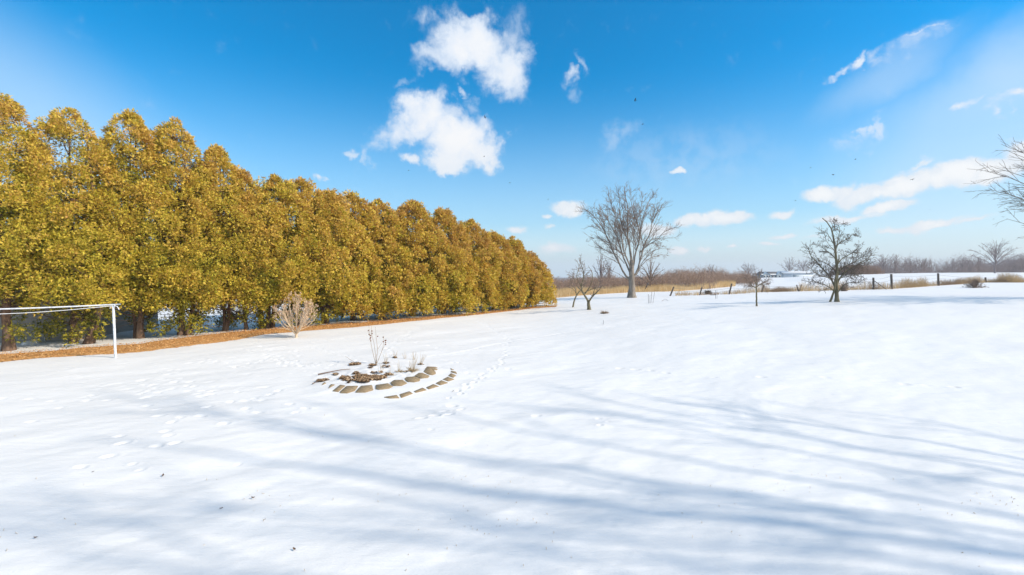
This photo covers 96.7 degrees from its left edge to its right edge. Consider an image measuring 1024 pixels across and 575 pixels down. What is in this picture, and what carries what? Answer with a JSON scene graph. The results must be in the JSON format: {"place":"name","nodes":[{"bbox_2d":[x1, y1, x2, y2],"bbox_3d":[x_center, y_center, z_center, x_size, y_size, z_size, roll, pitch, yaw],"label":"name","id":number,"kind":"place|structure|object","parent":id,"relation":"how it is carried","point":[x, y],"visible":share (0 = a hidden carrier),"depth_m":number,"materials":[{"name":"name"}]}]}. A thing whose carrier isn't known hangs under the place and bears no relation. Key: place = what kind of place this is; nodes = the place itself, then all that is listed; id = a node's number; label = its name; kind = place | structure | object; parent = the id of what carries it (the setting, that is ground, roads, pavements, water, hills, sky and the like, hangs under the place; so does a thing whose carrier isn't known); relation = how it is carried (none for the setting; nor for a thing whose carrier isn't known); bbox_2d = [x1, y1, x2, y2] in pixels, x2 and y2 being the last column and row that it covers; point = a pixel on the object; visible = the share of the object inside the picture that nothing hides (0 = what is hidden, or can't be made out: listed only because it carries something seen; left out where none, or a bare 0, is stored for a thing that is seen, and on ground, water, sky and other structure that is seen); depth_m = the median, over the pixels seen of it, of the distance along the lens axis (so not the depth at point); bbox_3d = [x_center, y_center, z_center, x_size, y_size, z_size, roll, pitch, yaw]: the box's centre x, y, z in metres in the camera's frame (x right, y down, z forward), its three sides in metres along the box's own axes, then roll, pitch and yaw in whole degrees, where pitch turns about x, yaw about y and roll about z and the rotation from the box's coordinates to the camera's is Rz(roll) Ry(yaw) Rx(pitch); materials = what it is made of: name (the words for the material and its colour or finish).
{"place":"outdoors","nodes":[
{"label":"outdoors","id":0,"kind":"place"},
{"bbox_2d":[0,248,157,342],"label":"clapboard house","id":1,"kind":"structure","parent":0,"point":[30,318],"depth_m":20.24,"materials":[{"name":"blue"}]},
{"bbox_2d":[0,272,1023,574],"bbox_3d":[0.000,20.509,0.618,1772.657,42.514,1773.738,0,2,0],"label":"snow ground","id":2,"kind":"structure","parent":0,"point":[732,430],"depth_m":8.04,"materials":[{"name":"white snow"}]},
{"bbox_2d":[20,333,45,344],"bbox_3d":[-20.740,2.277,19.638,0.688,0.531,0.720,0,2,0],"label":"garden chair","id":3,"kind":"object","parent":2,"relation":"on","point":[29,342],"visible":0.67,"depth_m":19.57,"materials":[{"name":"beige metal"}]},
{"bbox_2d":[0,92,94,351],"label":"arborvitae tree","id":4,"kind":"object","parent":2,"relation":"on","point":[14,110],"visible":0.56,"depth_m":17.60,"materials":[{"name":"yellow plant"}]},
{"bbox_2d":[0,304,120,357],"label":"pipe frame","id":5,"kind":"object","parent":2,"relation":"on","point":[114,327],"visible":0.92,"depth_m":15.98,"materials":[{"name":"white paint"}]},
{"bbox_2d":[0,107,149,346],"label":"arborvitae tree","id":6,"kind":"object","parent":2,"relation":"on","point":[63,128],"visible":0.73,"depth_m":18.41,"materials":[{"name":"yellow plant"}]},
{"bbox_2d":[52,108,205,341],"bbox_3d":[-17.613,-2.838,21.190,5.461,10.784,5.387,-1,2,-39],"label":"arborvitae tree","id":7,"kind":"object","parent":2,"relation":"on","point":[138,129],"visible":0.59,"depth_m":20.13,"materials":[{"name":"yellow plant"}]},
{"bbox_2d":[107,115,233,335],"bbox_3d":[-16.333,-2.890,22.370,5.195,10.835,5.394,0,2,0],"label":"arborvitae tree","id":8,"kind":"object","parent":2,"relation":"on","point":[169,130],"visible":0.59,"depth_m":21.30,"materials":[{"name":"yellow plant"}]},
{"bbox_2d":[195,168,284,329],"bbox_3d":[-14.152,-1.976,24.155,4.970,8.808,5.067,0,2,0],"label":"arborvitae tree","id":9,"kind":"object","parent":2,"relation":"on","point":[264,304],"visible":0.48,"depth_m":23.20,"materials":[{"name":"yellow plant"}]},
{"bbox_2d":[223,173,321,327],"bbox_3d":[-13.222,-1.979,25.272,5.428,8.770,5.451,0,2,0],"label":"arborvitae tree","id":10,"kind":"object","parent":2,"relation":"on","point":[273,186],"visible":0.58,"depth_m":24.03,"materials":[{"name":"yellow plant"}]},
{"bbox_2d":[0,305,556,361],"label":"mulch bed","id":11,"kind":"object","parent":2,"relation":"on","point":[210,339],"visible":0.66,"depth_m":19.93,"materials":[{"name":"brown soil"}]},
{"bbox_2d":[154,143,282,334],"bbox_3d":[-14.897,-2.515,23.506,5.821,9.959,5.595,0,2,0],"label":"arborvitae tree","id":12,"kind":"object","parent":11,"relation":"on","point":[215,158],"visible":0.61,"depth_m":22.56,"materials":[{"name":"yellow plant"}]},
{"bbox_2d":[264,176,345,326],"bbox_3d":[-12.379,-2.040,26.379,5.122,8.863,5.284,0,2,0],"label":"arborvitae tree","id":13,"kind":"object","parent":11,"relation":"on","point":[307,191],"visible":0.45,"depth_m":25.42,"materials":[{"name":"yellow plant"}]},
{"bbox_2d":[290,188,375,324],"bbox_3d":[-11.022,-1.814,27.348,5.214,8.302,5.233,0,2,0],"label":"arborvitae tree","id":14,"kind":"object","parent":11,"relation":"on","point":[339,208],"visible":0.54,"depth_m":26.46,"materials":[{"name":"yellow plant"}]},
{"bbox_2d":[338,198,419,319],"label":"arborvitae tree","id":15,"kind":"object","parent":11,"relation":"on","point":[387,215],"visible":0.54,"depth_m":29.37,"materials":[{"name":"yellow plant"}]},
{"bbox_2d":[378,199,450,316],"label":"arborvitae tree","id":16,"kind":"object","parent":11,"relation":"on","point":[419,215],"visible":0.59,"depth_m":30.85,"materials":[{"name":"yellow plant"}]},
{"bbox_2d":[415,206,481,315],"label":"arborvitae tree","id":17,"kind":"object","parent":11,"relation":"on","point":[451,227],"visible":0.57,"depth_m":32.66,"materials":[{"name":"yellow plant"}]},
{"bbox_2d":[434,218,505,312],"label":"arborvitae tree","id":18,"kind":"object","parent":11,"relation":"on","point":[489,280],"visible":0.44,"depth_m":34.89,"materials":[{"name":"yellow plant"}]},
{"bbox_2d":[472,230,529,309],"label":"arborvitae tree","id":19,"kind":"object","parent":11,"relation":"on","point":[511,266],"visible":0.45,"depth_m":36.67,"materials":[{"name":"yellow plant"}]},
{"bbox_2d":[489,235,542,307],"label":"arborvitae tree","id":20,"kind":"object","parent":11,"relation":"on","point":[522,254],"visible":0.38,"depth_m":38.70,"materials":[{"name":"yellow plant"}]},
{"bbox_2d":[272,291,317,337],"bbox_3d":[-10.190,1.317,21.705,1.858,2.321,1.874,0,2,0],"label":"bare shrub","id":21,"kind":"object","parent":2,"relation":"on","point":[302,320],"visible":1,"depth_m":21.48,"materials":[{"name":"beige plant"}]},
{"bbox_2d":[318,369,348,374],"bbox_3d":[-5.282,2.506,13.578,0.964,0.076,0.097,-1,2,-40],"label":"fallen stick","id":22,"kind":"object","parent":2,"relation":"on","point":[332,371],"visible":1,"depth_m":13.47,"materials":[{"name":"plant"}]},
{"bbox_2d":[333,385,344,391],"bbox_3d":[-4.436,2.610,11.691,0.191,0.070,0.474,1,8,0],"label":"paving stone","id":23,"kind":"object","parent":2,"relation":"on","point":[338,388],"visible":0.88,"depth_m":11.64,"materials":[{"name":"beige stone"}]},
{"bbox_2d":[340,386,357,392],"bbox_3d":[-4.150,2.623,11.596,0.347,0.070,0.536,0,8,0],"label":"paving stone","id":24,"kind":"object","parent":2,"relation":"on","point":[347,389],"visible":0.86,"depth_m":11.56,"materials":[{"name":"beige stone"}]},
{"bbox_2d":[310,189,396,319],"bbox_3d":[-10.506,-2.052,29.342,6.116,8.670,6.074,0,2,0],"label":"arborvitae tree","id":25,"kind":"object","parent":2,"relation":"on","point":[359,208],"visible":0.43,"depth_m":28.36,"materials":[{"name":"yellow plant"}]},
{"bbox_2d":[356,385,372,392],"bbox_3d":[-3.736,2.617,11.666,0.421,0.070,0.611,0,4,0],"label":"paving stone","id":26,"kind":"object","parent":2,"relation":"on","point":[364,388],"visible":0.92,"depth_m":11.56,"materials":[{"name":"beige stone"}]},
{"bbox_2d":[316,356,423,382],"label":"leaf litter","id":27,"kind":"object","parent":2,"relation":"on","point":[359,377],"visible":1,"depth_m":12.79,"materials":[{"name":"brown plant"}]},
{"bbox_2d":[368,325,385,363],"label":"dried flower stalks","id":28,"kind":"object","parent":2,"relation":"on","point":[374,345],"visible":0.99,"depth_m":15.10,"materials":[{"name":"plant"}]},
{"bbox_2d":[376,383,392,389],"bbox_3d":[-3.353,2.606,11.856,0.444,0.079,0.510,-1,2,-32],"label":"paving stone","id":29,"kind":"object","parent":2,"relation":"on","point":[383,386],"visible":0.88,"depth_m":11.82,"materials":[{"name":"beige stone"}]},
{"bbox_2d":[384,395,398,398],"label":"paving stone","id":30,"kind":"object","parent":2,"relation":"on","point":[392,396],"visible":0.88,"depth_m":11.02,"materials":[{"name":"beige stone"}]},
{"bbox_2d":[391,380,406,385],"bbox_3d":[-3.035,2.586,12.220,0.389,0.097,0.611,-1,2,-27],"label":"paving stone","id":31,"kind":"object","parent":2,"relation":"on","point":[398,382],"visible":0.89,"depth_m":12.21,"materials":[{"name":"beige stone"}]},
{"bbox_2d":[400,391,412,397],"bbox_3d":[-2.632,2.677,11.275,0.299,0.070,0.459,4,7,0],"label":"paving stone","id":32,"kind":"object","parent":2,"relation":"on","point":[405,394],"visible":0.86,"depth_m":11.26,"materials":[{"name":"beige stone"}]},
{"bbox_2d":[405,376,419,381],"bbox_3d":[-2.750,2.568,12.619,0.399,0.085,0.594,-1,2,-30],"label":"paving stone","id":33,"kind":"object","parent":2,"relation":"on","point":[412,379],"visible":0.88,"depth_m":12.55,"materials":[{"name":"beige stone"}]},
{"bbox_2d":[407,353,419,371],"bbox_3d":[-2.962,2.240,13.547,0.439,0.654,0.463,0,2,0],"label":"grass tuft","id":34,"kind":"object","parent":2,"relation":"on","point":[411,370],"visible":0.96,"depth_m":13.54,"materials":[{"name":"plant"}]},
{"bbox_2d":[414,388,425,392],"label":"paving stone","id":35,"kind":"object","parent":2,"relation":"on","point":[419,390],"visible":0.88,"depth_m":11.61,"materials":[{"name":"beige stone"}]},
{"bbox_2d":[415,373,428,378],"bbox_3d":[-2.583,2.551,13.037,0.529,0.116,0.341,2,2,43],"label":"paving stone","id":36,"kind":"object","parent":2,"relation":"on","point":[421,375],"visible":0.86,"depth_m":12.99,"materials":[{"name":"beige stone"}]},
{"bbox_2d":[424,368,435,374],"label":"paving stone","id":37,"kind":"object","parent":2,"relation":"on","point":[429,371],"visible":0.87,"depth_m":13.47,"materials":[{"name":"beige stone"}]},
{"bbox_2d":[426,384,438,388],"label":"paving stone","id":38,"kind":"object","parent":2,"relation":"on","point":[432,386],"visible":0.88,"depth_m":11.99,"materials":[{"name":"beige stone"}]},
{"bbox_2d":[436,380,447,384],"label":"paving stone","id":39,"kind":"object","parent":2,"relation":"on","point":[441,382],"visible":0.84,"depth_m":12.42,"materials":[{"name":"beige stone"}]},
{"bbox_2d":[443,377,453,380],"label":"paving stone","id":40,"kind":"object","parent":2,"relation":"on","point":[447,379],"visible":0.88,"depth_m":12.84,"materials":[{"name":"beige stone"}]},
{"bbox_2d":[503,251,557,307],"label":"arborvitae tree","id":41,"kind":"object","parent":2,"relation":"on","point":[546,293],"visible":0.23,"depth_m":39.72,"materials":[{"name":"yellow plant"}]},
{"bbox_2d":[564,275,588,306],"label":"orchard tree","id":42,"kind":"object","parent":2,"relation":"on","point":[574,290],"visible":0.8,"depth_m":37.40,"materials":[{"name":"brown plant"}]},
{"bbox_2d":[566,254,603,309],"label":"orchard tree","id":43,"kind":"object","parent":2,"relation":"on","point":[584,293],"visible":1,"depth_m":34.01,"materials":[{"name":"brown plant"}]},
{"bbox_2d":[594,254,610,287],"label":"bare tree","id":44,"kind":"object","parent":2,"relation":"on","point":[601,270],"visible":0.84,"depth_m":65.89,"materials":[{"name":"grey plant"}]},
{"bbox_2d":[603,260,614,281],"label":"bare tree","id":45,"kind":"object","parent":2,"relation":"on","point":[609,270],"visible":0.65,"depth_m":69.93,"materials":[{"name":"grey plant"}]},
{"bbox_2d":[575,182,682,297],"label":"maple tree","id":46,"kind":"object","parent":2,"relation":"on","point":[622,225],"visible":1,"depth_m":45.64,"materials":[{"name":"grey plant"}]},
{"bbox_2d":[553,278,735,297],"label":"dry reeds","id":47,"kind":"object","parent":2,"relation":"on","point":[563,292],"visible":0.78,"depth_m":57.68,"materials":[{"name":"beige plant"}]},
{"bbox_2d":[637,259,662,285],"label":"bare tree","id":48,"kind":"object","parent":2,"relation":"on","point":[650,272],"visible":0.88,"depth_m":61.95,"materials":[{"name":"grey plant"}]},
{"bbox_2d":[548,263,760,289],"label":"brush thicket","id":49,"kind":"object","parent":2,"relation":"on","point":[688,277],"visible":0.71,"depth_m":65.68,"materials":[{"name":"brown plant"}]},
{"bbox_2d":[740,263,757,276],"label":"bare tree","id":50,"kind":"object","parent":2,"relation":"on","point":[748,269],"visible":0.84,"depth_m":94.91,"materials":[{"name":"grey plant"}]},
{"bbox_2d":[736,269,772,305],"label":"young tree","id":51,"kind":"object","parent":2,"relation":"on","point":[757,280],"visible":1,"depth_m":31.68,"materials":[{"name":"grey plant"}]},
{"bbox_2d":[756,272,782,277],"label":"farmhouse","id":52,"kind":"object","parent":2,"relation":"on","point":[771,274],"visible":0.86,"depth_m":249.81,"materials":[{"name":"white"}]},
{"bbox_2d":[781,258,799,270],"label":"bare tree","id":53,"kind":"object","parent":2,"relation":"on","point":[789,266],"visible":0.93,"depth_m":274.39,"materials":[{"name":"grey plant"}]},
{"bbox_2d":[778,271,813,276],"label":"metal shed","id":54,"kind":"structure","parent":2,"relation":"on","point":[795,273],"depth_m":255.91,"materials":[{"name":"white metal"}]},
{"bbox_2d":[795,259,813,270],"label":"bare tree","id":55,"kind":"object","parent":2,"relation":"on","point":[800,266],"visible":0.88,"depth_m":279.57,"materials":[{"name":"grey plant"}]},
{"bbox_2d":[645,273,1018,295],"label":"wire fence","id":56,"kind":"object","parent":2,"relation":"on","point":[873,285],"visible":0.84,"depth_m":47.96,"materials":[{"name":"metal"}]},
{"bbox_2d":[801,217,876,301],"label":"orchard tree","id":57,"kind":"object","parent":2,"relation":"on","point":[836,273],"visible":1,"depth_m":32.86,"materials":[{"name":"brown plant"}]},
{"bbox_2d":[838,282,848,290],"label":"bare bush","id":58,"kind":"object","parent":2,"relation":"on","point":[844,288],"visible":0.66,"depth_m":46.62,"materials":[{"name":"brown plant"}]},
{"bbox_2d":[675,273,1023,295],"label":"dry weeds","id":59,"kind":"object","parent":2,"relation":"on","point":[1000,279],"visible":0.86,"depth_m":49.91,"materials":[{"name":"beige plant"}]},
{"bbox_2d":[830,263,885,274],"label":"bare bush","id":60,"kind":"object","parent":2,"relation":"on","point":[873,271],"visible":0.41,"depth_m":136.95,"materials":[{"name":"brown plant"}]},
{"bbox_2d":[875,254,891,273],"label":"bare tree","id":61,"kind":"object","parent":2,"relation":"on","point":[882,261],"visible":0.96,"depth_m":149.74,"materials":[{"name":"grey plant"}]},
{"bbox_2d":[865,253,1023,273],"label":"woods","id":62,"kind":"object","parent":2,"relation":"on","point":[1014,265],"visible":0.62,"depth_m":156.85,"materials":[{"name":"brown plant"}]},
{"bbox_2d":[959,259,966,272],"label":"bare tree","id":63,"kind":"object","parent":2,"relation":"on","point":[962,264],"visible":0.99,"depth_m":149.75,"materials":[{"name":"grey plant"}]},
{"bbox_2d":[961,278,986,287],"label":"bare bush","id":64,"kind":"object","parent":2,"relation":"on","point":[972,283],"visible":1,"depth_m":45.86,"materials":[{"name":"brown plant"}]},
{"bbox_2d":[965,135,1023,238],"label":"maple tree","id":65,"kind":"object","parent":2,"relation":"on","point":[1019,201],"visible":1,"depth_m":32.92,"materials":[{"name":"grey plant"}]},
{"bbox_2d":[969,240,1023,272],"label":"bare tree","id":66,"kind":"object","parent":2,"relation":"on","point":[994,250],"visible":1,"depth_m":119.62,"materials":[{"name":"grey plant"}]},
{"bbox_2d":[0,0,1023,287],"label":"sky","id":67,"kind":"structure","parent":0,"point":[736,102],"materials":[{"name":"blue"}]}
]}

